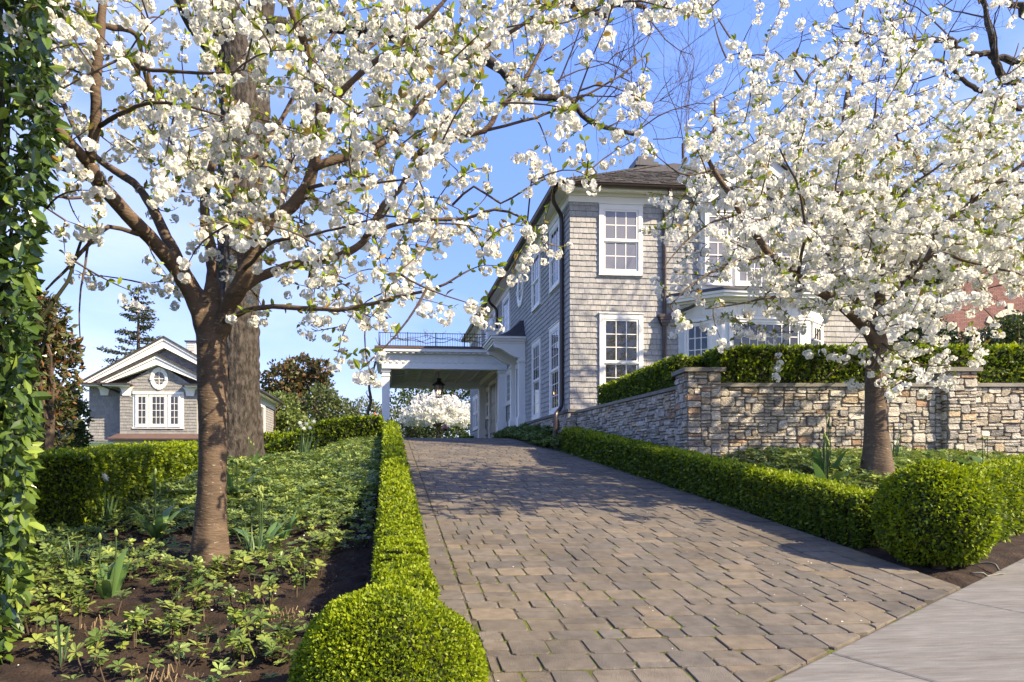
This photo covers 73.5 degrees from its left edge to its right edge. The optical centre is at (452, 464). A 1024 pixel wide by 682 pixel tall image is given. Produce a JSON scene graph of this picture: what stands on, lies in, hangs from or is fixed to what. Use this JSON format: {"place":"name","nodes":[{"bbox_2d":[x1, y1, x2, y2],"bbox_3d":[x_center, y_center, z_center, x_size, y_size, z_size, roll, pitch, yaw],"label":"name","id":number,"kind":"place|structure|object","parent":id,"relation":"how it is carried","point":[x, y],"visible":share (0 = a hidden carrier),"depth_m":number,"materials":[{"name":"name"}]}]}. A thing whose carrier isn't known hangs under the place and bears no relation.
{"place":"outdoors","nodes":[
{"label":"outdoors","id":0,"kind":"place"},
{"bbox_2d":[3,423,1023,681],"bbox_3d":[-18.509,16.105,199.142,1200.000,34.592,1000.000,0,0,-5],"label":"ground","id":1,"kind":"structure","parent":0,"point":[1003,555],"depth_m":5.70,"materials":[{"name":"soil"}]},
{"bbox_2d":[4,287,86,449],"bbox_3d":[-5.441,-1.194,8.952,1.101,2.337,1.469,0,0,-5],"label":"magnolia tree","id":2,"kind":"object","parent":1,"relation":"on","point":[58,348],"visible":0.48,"depth_m":8.86,"materials":[{"name":"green plant"}]},
{"bbox_2d":[37,388,93,448],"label":"evergreen shrub","id":3,"kind":"object","parent":1,"relation":"on","point":[81,432],"visible":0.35,"depth_m":14.29,"materials":[{"name":"green plant"}]},
{"bbox_2d":[3,439,197,534],"bbox_3d":[-4.115,0.129,8.894,0.910,1.110,5.481,0,0,-8],"label":"clipped hedge","id":4,"kind":"object","parent":1,"relation":"on","point":[70,485],"visible":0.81,"depth_m":6.60,"materials":[{"name":"green plant"}]},
{"bbox_2d":[80,285,159,407],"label":"conifer","id":5,"kind":"object","parent":1,"relation":"on","point":[139,319],"visible":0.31,"depth_m":59.53,"materials":[{"name":"green plant"}]},
{"bbox_2d":[80,336,283,442],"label":"garage cottage","id":6,"kind":"structure","parent":1,"relation":"on","point":[147,392],"depth_m":28.41,"materials":[{"name":"wood"}]},
{"bbox_2d":[135,393,148,426],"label":"window","id":7,"kind":"structure","parent":6,"relation":"in","point":[141,396],"depth_m":28.26,"materials":[{"name":"white paint"}]},
{"bbox_2d":[149,393,166,426],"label":"window","id":8,"kind":"structure","parent":6,"relation":"in","point":[159,403],"depth_m":28.33,"materials":[{"name":"white paint"}]},
{"bbox_2d":[150,367,167,389],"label":"oval window","id":9,"kind":"structure","parent":6,"relation":"in","point":[158,369],"depth_m":28.35,"materials":[{"name":"white paint"}]},
{"bbox_2d":[168,394,180,426],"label":"window","id":10,"kind":"structure","parent":6,"relation":"in","point":[174,400],"depth_m":28.39,"materials":[{"name":"white paint"}]},
{"bbox_2d":[0,521,375,681],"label":"flower bed soil","id":11,"kind":"structure","parent":1,"relation":"on","point":[351,579],"depth_m":4.21,"materials":[{"name":"soil"}]},
{"bbox_2d":[18,605,54,634],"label":"pachysandra plant","id":12,"kind":"object","parent":11,"relation":"on","point":[36,612],"visible":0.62,"depth_m":3.76,"materials":[{"name":"green plant"}]},
{"bbox_2d":[0,0,83,664],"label":"laurel shrub","id":13,"kind":"object","parent":11,"relation":"on","point":[21,406],"visible":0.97,"depth_m":3.50,"materials":[{"name":"green plant"}]},
{"bbox_2d":[23,612,61,651],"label":"pachysandra plant","id":14,"kind":"object","parent":11,"relation":"on","point":[43,622],"visible":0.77,"depth_m":3.60,"materials":[{"name":"green plant"}]},
{"bbox_2d":[40,602,71,624],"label":"pachysandra plant","id":15,"kind":"object","parent":11,"relation":"on","point":[51,605],"visible":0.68,"depth_m":3.94,"materials":[{"name":"green plant"}]},
{"bbox_2d":[46,624,74,658],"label":"pachysandra plant","id":16,"kind":"object","parent":11,"relation":"on","point":[64,630],"visible":0.74,"depth_m":3.45,"materials":[{"name":"green plant"}]},
{"bbox_2d":[56,615,79,666],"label":"daffodil clump","id":17,"kind":"object","parent":11,"relation":"on","point":[60,646],"visible":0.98,"depth_m":3.37,"materials":[{"name":"green plant"}]},
{"bbox_2d":[63,581,81,613],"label":"pachysandra plant","id":18,"kind":"object","parent":11,"relation":"on","point":[73,591],"visible":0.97,"depth_m":4.12,"materials":[{"name":"green plant"}]},
{"bbox_2d":[49,534,97,574],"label":"daffodil clump","id":19,"kind":"object","parent":11,"relation":"on","point":[76,562],"visible":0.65,"depth_m":4.87,"materials":[{"name":"green plant"}]},
{"bbox_2d":[71,595,89,629],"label":"pachysandra plant","id":20,"kind":"object","parent":11,"relation":"on","point":[81,606],"visible":0.93,"depth_m":3.81,"materials":[{"name":"green plant"}]},
{"bbox_2d":[67,627,111,673],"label":"pachysandra plant","id":21,"kind":"object","parent":11,"relation":"on","point":[93,644],"visible":0.86,"depth_m":3.29,"materials":[{"name":"green plant"}]},
{"bbox_2d":[69,529,129,598],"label":"tulip clump","id":22,"kind":"object","parent":11,"relation":"on","point":[107,589],"visible":0.91,"depth_m":4.54,"materials":[{"name":"green plant"}]},
{"bbox_2d":[84,588,131,617],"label":"pachysandra plant","id":23,"kind":"object","parent":11,"relation":"on","point":[120,593],"visible":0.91,"depth_m":4.09,"materials":[{"name":"green plant"}]},
{"bbox_2d":[97,473,121,526],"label":"daffodil clump","id":24,"kind":"object","parent":11,"relation":"on","point":[108,507],"visible":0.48,"depth_m":6.57,"materials":[{"name":"green plant"}]},
{"bbox_2d":[88,651,141,681],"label":"pachysandra plant","id":25,"kind":"object","parent":11,"relation":"on","point":[116,669],"visible":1,"depth_m":3.21,"materials":[{"name":"green plant"}]},
{"bbox_2d":[121,611,145,648],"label":"pachysandra plant","id":26,"kind":"object","parent":11,"relation":"on","point":[134,623],"visible":0.97,"depth_m":3.54,"materials":[{"name":"green plant"}]},
{"bbox_2d":[123,606,157,639],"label":"pachysandra plant","id":27,"kind":"object","parent":11,"relation":"on","point":[150,625],"visible":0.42,"depth_m":3.73,"materials":[{"name":"green plant"}]},
{"bbox_2d":[132,600,182,633],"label":"pachysandra plant","id":28,"kind":"object","parent":11,"relation":"on","point":[168,603],"visible":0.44,"depth_m":3.84,"materials":[{"name":"green plant"}]},
{"bbox_2d":[129,468,189,537],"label":"tulip clump","id":29,"kind":"object","parent":11,"relation":"on","point":[155,531],"visible":0.91,"depth_m":6.12,"materials":[{"name":"green plant"}]},
{"bbox_2d":[131,661,203,681],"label":"cut stems","id":30,"kind":"object","parent":11,"relation":"on","point":[168,673],"visible":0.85,"depth_m":3.21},
{"bbox_2d":[162,611,185,651],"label":"pachysandra plant","id":31,"kind":"object","parent":11,"relation":"on","point":[173,625],"visible":0.94,"depth_m":3.56,"materials":[{"name":"green plant"}]},
{"bbox_2d":[148,605,204,639],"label":"pachysandra plant","id":32,"kind":"object","parent":11,"relation":"on","point":[187,615],"visible":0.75,"depth_m":3.71,"materials":[{"name":"green plant"}]},
{"bbox_2d":[163,639,209,667],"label":"pachysandra plant","id":33,"kind":"object","parent":11,"relation":"on","point":[179,650],"visible":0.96,"depth_m":3.36,"materials":[{"name":"green plant"}]},
{"bbox_2d":[172,576,206,612],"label":"pachysandra plant","id":34,"kind":"object","parent":11,"relation":"on","point":[199,582],"visible":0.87,"depth_m":4.13,"materials":[{"name":"green plant"}]},
{"bbox_2d":[0,435,381,681],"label":"ground cover","id":35,"kind":"object","parent":11,"relation":"on","point":[296,476],"visible":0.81,"depth_m":6.74,"materials":[{"name":"green plant"}]},
{"bbox_2d":[191,591,210,621],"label":"pachysandra plant","id":36,"kind":"object","parent":11,"relation":"on","point":[201,601],"visible":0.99,"depth_m":4.02,"materials":[{"name":"green plant"}]},
{"bbox_2d":[191,623,218,647],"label":"pachysandra plant","id":37,"kind":"object","parent":11,"relation":"on","point":[209,632],"visible":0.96,"depth_m":3.64,"materials":[{"name":"green plant"}]},
{"bbox_2d":[199,580,225,609],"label":"pachysandra plant","id":38,"kind":"object","parent":11,"relation":"on","point":[212,586],"visible":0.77,"depth_m":4.28,"materials":[{"name":"green plant"}]},
{"bbox_2d":[212,627,242,660],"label":"pachysandra plant","id":39,"kind":"object","parent":11,"relation":"on","point":[235,633],"visible":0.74,"depth_m":3.43,"materials":[{"name":"green plant"}]},
{"bbox_2d":[218,584,242,608],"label":"pachysandra plant","id":40,"kind":"object","parent":11,"relation":"on","point":[228,591],"visible":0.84,"depth_m":4.20,"materials":[{"name":"green plant"}]},
{"bbox_2d":[224,607,245,629],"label":"pachysandra plant","id":41,"kind":"object","parent":11,"relation":"on","point":[235,618],"visible":0.94,"depth_m":3.68,"materials":[{"name":"green plant"}]},
{"bbox_2d":[220,554,253,579],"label":"pachysandra plant","id":42,"kind":"object","parent":11,"relation":"on","point":[246,559],"visible":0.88,"depth_m":4.90,"materials":[{"name":"green plant"}]},
{"bbox_2d":[230,634,250,668],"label":"pachysandra plant","id":43,"kind":"object","parent":11,"relation":"on","point":[241,645],"visible":0.96,"depth_m":3.33,"materials":[{"name":"green plant"}]},
{"bbox_2d":[234,634,275,661],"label":"pachysandra plant","id":44,"kind":"object","parent":11,"relation":"on","point":[263,650],"visible":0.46,"depth_m":3.46,"materials":[{"name":"green plant"}]},
{"bbox_2d":[240,608,270,645],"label":"pachysandra plant","id":45,"kind":"object","parent":11,"relation":"on","point":[259,618],"visible":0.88,"depth_m":3.72,"materials":[{"name":"green plant"}]},
{"bbox_2d":[236,523,275,554],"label":"daffodil clump","id":46,"kind":"object","parent":11,"relation":"on","point":[260,541],"visible":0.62,"depth_m":5.49,"materials":[{"name":"green plant"}]},
{"bbox_2d":[232,486,290,548],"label":"tulip clump","id":47,"kind":"object","parent":11,"relation":"on","point":[272,530],"visible":0.82,"depth_m":5.90,"materials":[{"name":"green plant"}]},
{"bbox_2d":[253,575,279,605],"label":"pachysandra plant","id":48,"kind":"object","parent":11,"relation":"on","point":[268,584],"visible":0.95,"depth_m":4.31,"materials":[{"name":"green plant"}]},
{"bbox_2d":[266,551,297,583],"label":"pachysandra plant","id":49,"kind":"object","parent":11,"relation":"on","point":[277,560],"visible":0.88,"depth_m":4.82,"materials":[{"name":"green plant"}]},
{"bbox_2d":[262,613,306,645],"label":"pachysandra plant","id":50,"kind":"object","parent":11,"relation":"on","point":[279,623],"visible":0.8,"depth_m":3.67,"materials":[{"name":"green plant"}]},
{"bbox_2d":[263,495,312,538],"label":"tulip clump","id":51,"kind":"object","parent":11,"relation":"on","point":[290,525],"visible":0.83,"depth_m":6.27,"materials":[{"name":"green plant"}]},
{"bbox_2d":[274,625,302,663],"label":"pachysandra plant","id":52,"kind":"object","parent":11,"relation":"on","point":[290,635],"visible":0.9,"depth_m":3.42,"materials":[{"name":"green plant"}]},
{"bbox_2d":[290,558,326,582],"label":"pachysandra plant","id":53,"kind":"object","parent":11,"relation":"on","point":[316,569],"visible":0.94,"depth_m":4.83,"materials":[{"name":"green plant"}]},
{"bbox_2d":[286,582,489,681],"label":"clipped ball shrub","id":54,"kind":"object","parent":11,"relation":"on","point":[388,632],"visible":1,"depth_m":2.57,"materials":[{"name":"green plant"}]},
{"bbox_2d":[227,457,260,500],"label":"tulip clump","id":55,"kind":"object","parent":1,"relation":"on","point":[229,481],"visible":0.61,"depth_m":8.27,"materials":[{"name":"green plant"}]},
{"bbox_2d":[264,429,293,444],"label":"clipped hedge","id":56,"kind":"object","parent":1,"relation":"on","point":[269,436],"visible":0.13,"depth_m":19.54,"materials":[{"name":"green plant"}]},
{"bbox_2d":[267,389,315,432],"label":"pale green shrub","id":57,"kind":"object","parent":1,"relation":"on","point":[289,417],"visible":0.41,"depth_m":38.54,"materials":[{"name":"green plant"}]},
{"bbox_2d":[259,351,338,427],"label":"russet tree","id":58,"kind":"object","parent":1,"relation":"on","point":[295,376],"visible":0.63,"depth_m":50.85,"materials":[{"name":"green plant"}]},
{"bbox_2d":[293,420,320,453],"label":"daffodil clump","id":59,"kind":"object","parent":1,"relation":"on","point":[303,448],"visible":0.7,"depth_m":12.56,"materials":[{"name":"green plant"}]},
{"bbox_2d":[264,414,384,453],"bbox_3d":[-3.520,-0.521,16.853,3.743,1.501,1.007,0,0,-5],"label":"clipped hedge","id":60,"kind":"object","parent":1,"relation":"on","point":[328,430],"visible":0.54,"depth_m":16.53,"materials":[{"name":"green plant"}]},
{"bbox_2d":[291,380,364,429],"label":"bushy green tree","id":61,"kind":"object","parent":1,"relation":"on","point":[323,411],"visible":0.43,"depth_m":43.12,"materials":[{"name":"green plant"}]},
{"bbox_2d":[0,0,713,564],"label":"cherry tree","id":62,"kind":"object","parent":1,"relation":"on","point":[214,316],"visible":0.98,"depth_m":4.83,"materials":[{"name":"white plant"}]},
{"bbox_2d":[349,395,381,416],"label":"feathery shrub","id":63,"kind":"object","parent":1,"relation":"on","point":[374,407],"visible":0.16,"depth_m":37.41,"materials":[{"name":"green plant"}]},
{"bbox_2d":[369,418,440,600],"bbox_3d":[-0.957,-0.096,10.968,0.512,2.355,15.967,0,0,-5],"label":"clipped hedge","id":64,"kind":"object","parent":1,"relation":"on","point":[400,552],"visible":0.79,"depth_m":4.63,"materials":[{"name":"green plant"}]},
{"bbox_2d":[390,405,423,437],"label":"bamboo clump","id":65,"kind":"object","parent":1,"relation":"on","point":[409,431],"visible":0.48,"depth_m":49.44,"materials":[{"name":"green plant"}]},
{"bbox_2d":[52,0,772,460],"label":"old tree","id":66,"kind":"object","parent":1,"relation":"on","point":[244,402],"visible":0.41,"depth_m":11.96,"materials":[{"name":"brown plant"}]},
{"bbox_2d":[373,388,469,437],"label":"tall hedgerow","id":67,"kind":"object","parent":1,"relation":"on","point":[431,433],"visible":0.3,"depth_m":57.98,"materials":[{"name":"green plant"}]},
{"bbox_2d":[394,391,469,437],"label":"cherry tree","id":68,"kind":"object","parent":1,"relation":"on","point":[450,413],"visible":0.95,"depth_m":45.59,"materials":[{"name":"white plant"}]},
{"bbox_2d":[492,422,562,449],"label":"ground cover","id":69,"kind":"object","parent":1,"relation":"on","point":[542,437],"visible":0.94,"depth_m":17.66,"materials":[{"name":"green plant"}]},
{"bbox_2d":[576,385,678,447],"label":"stone wall","id":70,"kind":"structure","parent":1,"relation":"on","point":[650,416],"depth_m":12.37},
{"bbox_2d":[596,353,705,404],"bbox_3d":[3.739,-1.468,13.162,0.832,0.813,3.766,0,0,-7],"label":"clipped hedge","id":71,"kind":"object","parent":70,"relation":"on","point":[655,376],"visible":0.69,"depth_m":12.25,"materials":[{"name":"green plant"}]},
{"bbox_2d":[671,367,725,457],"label":"stone pier","id":72,"kind":"structure","parent":1,"relation":"on","point":[698,411],"depth_m":10.44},
{"bbox_2d":[461,154,950,448],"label":"house","id":73,"kind":"structure","parent":1,"relation":"on","point":[586,314],"depth_m":16.08,"materials":[{"name":"wood"}]},
{"bbox_2d":[491,383,495,437],"bbox_3d":[1.642,-2.070,27.169,0.099,2.240,1.720,0,0,-5],"label":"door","id":74,"kind":"structure","parent":73,"relation":"in","point":[493,388],"depth_m":27.20,"materials":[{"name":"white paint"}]},
{"bbox_2d":[502,290,510,333],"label":"window","id":75,"kind":"structure","parent":73,"relation":"in","point":[506,301],"depth_m":24.29,"materials":[{"name":"white paint"}]},
{"bbox_2d":[516,273,523,307],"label":"oval window","id":76,"kind":"structure","parent":73,"relation":"in","point":[519,302],"depth_m":21.72,"materials":[{"name":"white paint"}]},
{"bbox_2d":[531,336,540,420],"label":"window","id":77,"kind":"structure","parent":73,"relation":"in","point":[536,344],"depth_m":19.34,"materials":[{"name":"white paint"}]},
{"bbox_2d":[531,251,540,312],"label":"window","id":78,"kind":"structure","parent":73,"relation":"in","point":[536,266],"depth_m":19.41,"materials":[{"name":"white paint"}]},
{"bbox_2d":[548,320,559,414],"bbox_3d":[2.581,-2.410,17.183,0.077,2.256,1.076,0,0,-5],"label":"window","id":79,"kind":"structure","parent":73,"relation":"in","point":[554,330],"depth_m":17.24,"materials":[{"name":"white paint"}]},
{"bbox_2d":[548,215,559,293],"bbox_3d":[2.581,-5.252,17.183,0.077,1.651,1.076,0,0,-5],"label":"window","id":80,"kind":"structure","parent":73,"relation":"in","point":[554,231],"depth_m":17.24,"materials":[{"name":"white paint"}]},
{"bbox_2d":[598,312,643,393],"bbox_3d":[3.962,-2.420,15.996,1.086,2.276,0.077,0,0,-5],"label":"window","id":81,"kind":"structure","parent":73,"relation":"in","point":[619,342],"depth_m":16.00,"materials":[{"name":"white paint"}]},
{"bbox_2d":[598,202,643,276],"bbox_3d":[3.952,-5.272,15.995,1.086,1.691,0.077,0,0,-5],"label":"window","id":82,"kind":"structure","parent":73,"relation":"in","point":[620,258],"depth_m":16.00,"materials":[{"name":"white paint"}]},
{"bbox_2d":[704,210,732,285],"bbox_3d":[6.263,-5.100,16.088,0.686,1.756,0.077,0,0,-5],"label":"window","id":83,"kind":"structure","parent":73,"relation":"in","point":[717,247],"depth_m":16.09,"materials":[{"name":"white paint"}]},
{"bbox_2d":[661,286,826,358],"bbox_3d":[7.195,-2.515,15.839,4.557,3.030,0.990,0,0,-5],"label":"bay window","id":84,"kind":"structure","parent":73,"relation":"in","point":[694,342],"depth_m":15.73,"materials":[{"name":"white paint"}]},
{"bbox_2d":[734,211,774,286],"bbox_3d":[7.159,-5.100,16.171,0.986,1.756,0.077,0,0,-5],"label":"window","id":85,"kind":"structure","parent":73,"relation":"in","point":[740,279],"depth_m":16.16,"materials":[{"name":"white paint"}]},
{"bbox_2d":[777,213,803,287],"bbox_3d":[8.055,-5.100,16.255,0.686,1.756,0.077,0,0,-5],"label":"window","id":86,"kind":"structure","parent":73,"relation":"in","point":[784,230],"depth_m":16.25,"materials":[{"name":"white paint"}]},
{"bbox_2d":[617,0,826,158],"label":"slim bare tree","id":87,"kind":"object","parent":1,"relation":"on","point":[683,144],"visible":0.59,"depth_m":24.54,"materials":[{"name":"brown plant"}]},
{"bbox_2d":[561,426,884,548],"bbox_3d":[3.247,-0.050,10.724,0.591,1.685,9.315,0,0,-7],"label":"clipped hedge","id":88,"kind":"object","parent":1,"relation":"on","point":[835,511],"visible":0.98,"depth_m":7.89,"materials":[{"name":"green plant"}]},
{"bbox_2d":[789,412,860,473],"bbox_3d":[4.426,-0.228,8.281,0.688,0.824,0.945,0,0,-27],"label":"tulip clump","id":89,"kind":"object","parent":1,"relation":"on","point":[816,457],"visible":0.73,"depth_m":8.30,"materials":[{"name":"green plant"}]},
{"bbox_2d":[638,0,1023,482],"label":"cherry tree","id":90,"kind":"object","parent":1,"relation":"on","point":[975,244],"visible":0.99,"depth_m":7.32,"materials":[{"name":"white plant"}]},
{"bbox_2d":[790,432,871,481],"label":"tulip clump","id":91,"kind":"object","parent":1,"relation":"on","point":[819,473],"visible":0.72,"depth_m":7.74,"materials":[{"name":"green plant"}]},
{"bbox_2d":[721,383,941,457],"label":"stone wall","id":92,"kind":"structure","parent":1,"relation":"on","point":[784,415],"depth_m":10.53,"materials":[{"name":"stone"}]},
{"bbox_2d":[702,341,1023,382],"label":"clipped hedge","id":93,"kind":"object","parent":92,"relation":"on","point":[752,363],"visible":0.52,"depth_m":10.81,"materials":[{"name":"green plant"}]},
{"bbox_2d":[721,445,1018,489],"bbox_3d":[5.855,0.189,9.755,6.934,0.979,3.673,0,0,-37],"label":"ground cover","id":94,"kind":"object","parent":1,"relation":"on","point":[910,456],"visible":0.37,"depth_m":9.35,"materials":[{"name":"green plant"}]},
{"bbox_2d":[786,0,1023,153],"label":"bare tree","id":95,"kind":"object","parent":1,"relation":"on","point":[993,56],"visible":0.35,"depth_m":12.55,"materials":[{"name":"brown plant"}]},
{"bbox_2d":[893,315,961,346],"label":"rhododendron","id":96,"kind":"object","parent":1,"relation":"on","point":[954,336],"visible":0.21,"depth_m":14.01,"materials":[{"name":"green plant"}]},
{"bbox_2d":[869,458,1003,569],"bbox_3d":[3.967,0.413,5.595,0.912,0.946,0.915,0,0,-5],"label":"clipped ball shrub","id":97,"kind":"object","parent":1,"relation":"on","point":[943,514],"visible":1,"depth_m":5.34,"materials":[{"name":"green plant"}]},
{"bbox_2d":[931,367,982,460],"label":"stone pier","id":98,"kind":"structure","parent":1,"relation":"on","point":[958,417],"depth_m":10.41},
{"bbox_2d":[926,245,1023,342],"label":"brick house","id":99,"kind":"structure","parent":1,"relation":"on","point":[982,318],"depth_m":43.30,"materials":[{"name":"brick"}]},
{"bbox_2d":[950,310,1023,345],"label":"laurel row","id":100,"kind":"object","parent":1,"relation":"on","point":[1010,323],"visible":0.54,"depth_m":14.60,"materials":[{"name":"green plant"}]},
{"bbox_2d":[962,453,1023,545],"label":"clipped hedge","id":101,"kind":"object","parent":1,"relation":"on","point":[1004,476],"visible":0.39,"depth_m":6.60,"materials":[{"name":"green plant"}]},
{"bbox_2d":[976,383,1023,456],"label":"stone wall","id":102,"kind":"structure","parent":1,"relation":"on","point":[1000,416],"depth_m":10.53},
{"bbox_2d":[3,0,1023,436],"label":"sky","id":103,"kind":"structure","parent":0,"point":[121,254],"materials":[{"name":"blue"}]},
{"bbox_2d":[403,438,961,681],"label":"driveway","id":104,"kind":"structure","parent":0,"point":[608,556],"depth_m":5.13,"materials":[{"name":"stone"}]},
{"bbox_2d":[374,318,506,437],"bbox_3d":[-0.622,-2.960,26.682,4.680,4.520,5.950,0,0,-5],"label":"porte cochere","id":105,"kind":"object","parent":104,"relation":"on","point":[425,367],"visible":0.79,"depth_m":24.13,"materials":[{"name":"white paint"}]},
{"bbox_2d":[390,331,485,343],"bbox_3d":[-0.471,-4.557,24.068,3.411,0.601,0.092,0,0,-5],"label":"roof railing","id":106,"kind":"object","parent":105,"relation":"attached to","point":[405,339],"visible":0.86,"depth_m":24.06,"materials":[{"name":"metal"}]},
{"bbox_2d":[774,558,1023,681],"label":"sidewalk","id":107,"kind":"structure","parent":0,"point":[973,632],"depth_m":3.76,"materials":[{"name":"concrete"}]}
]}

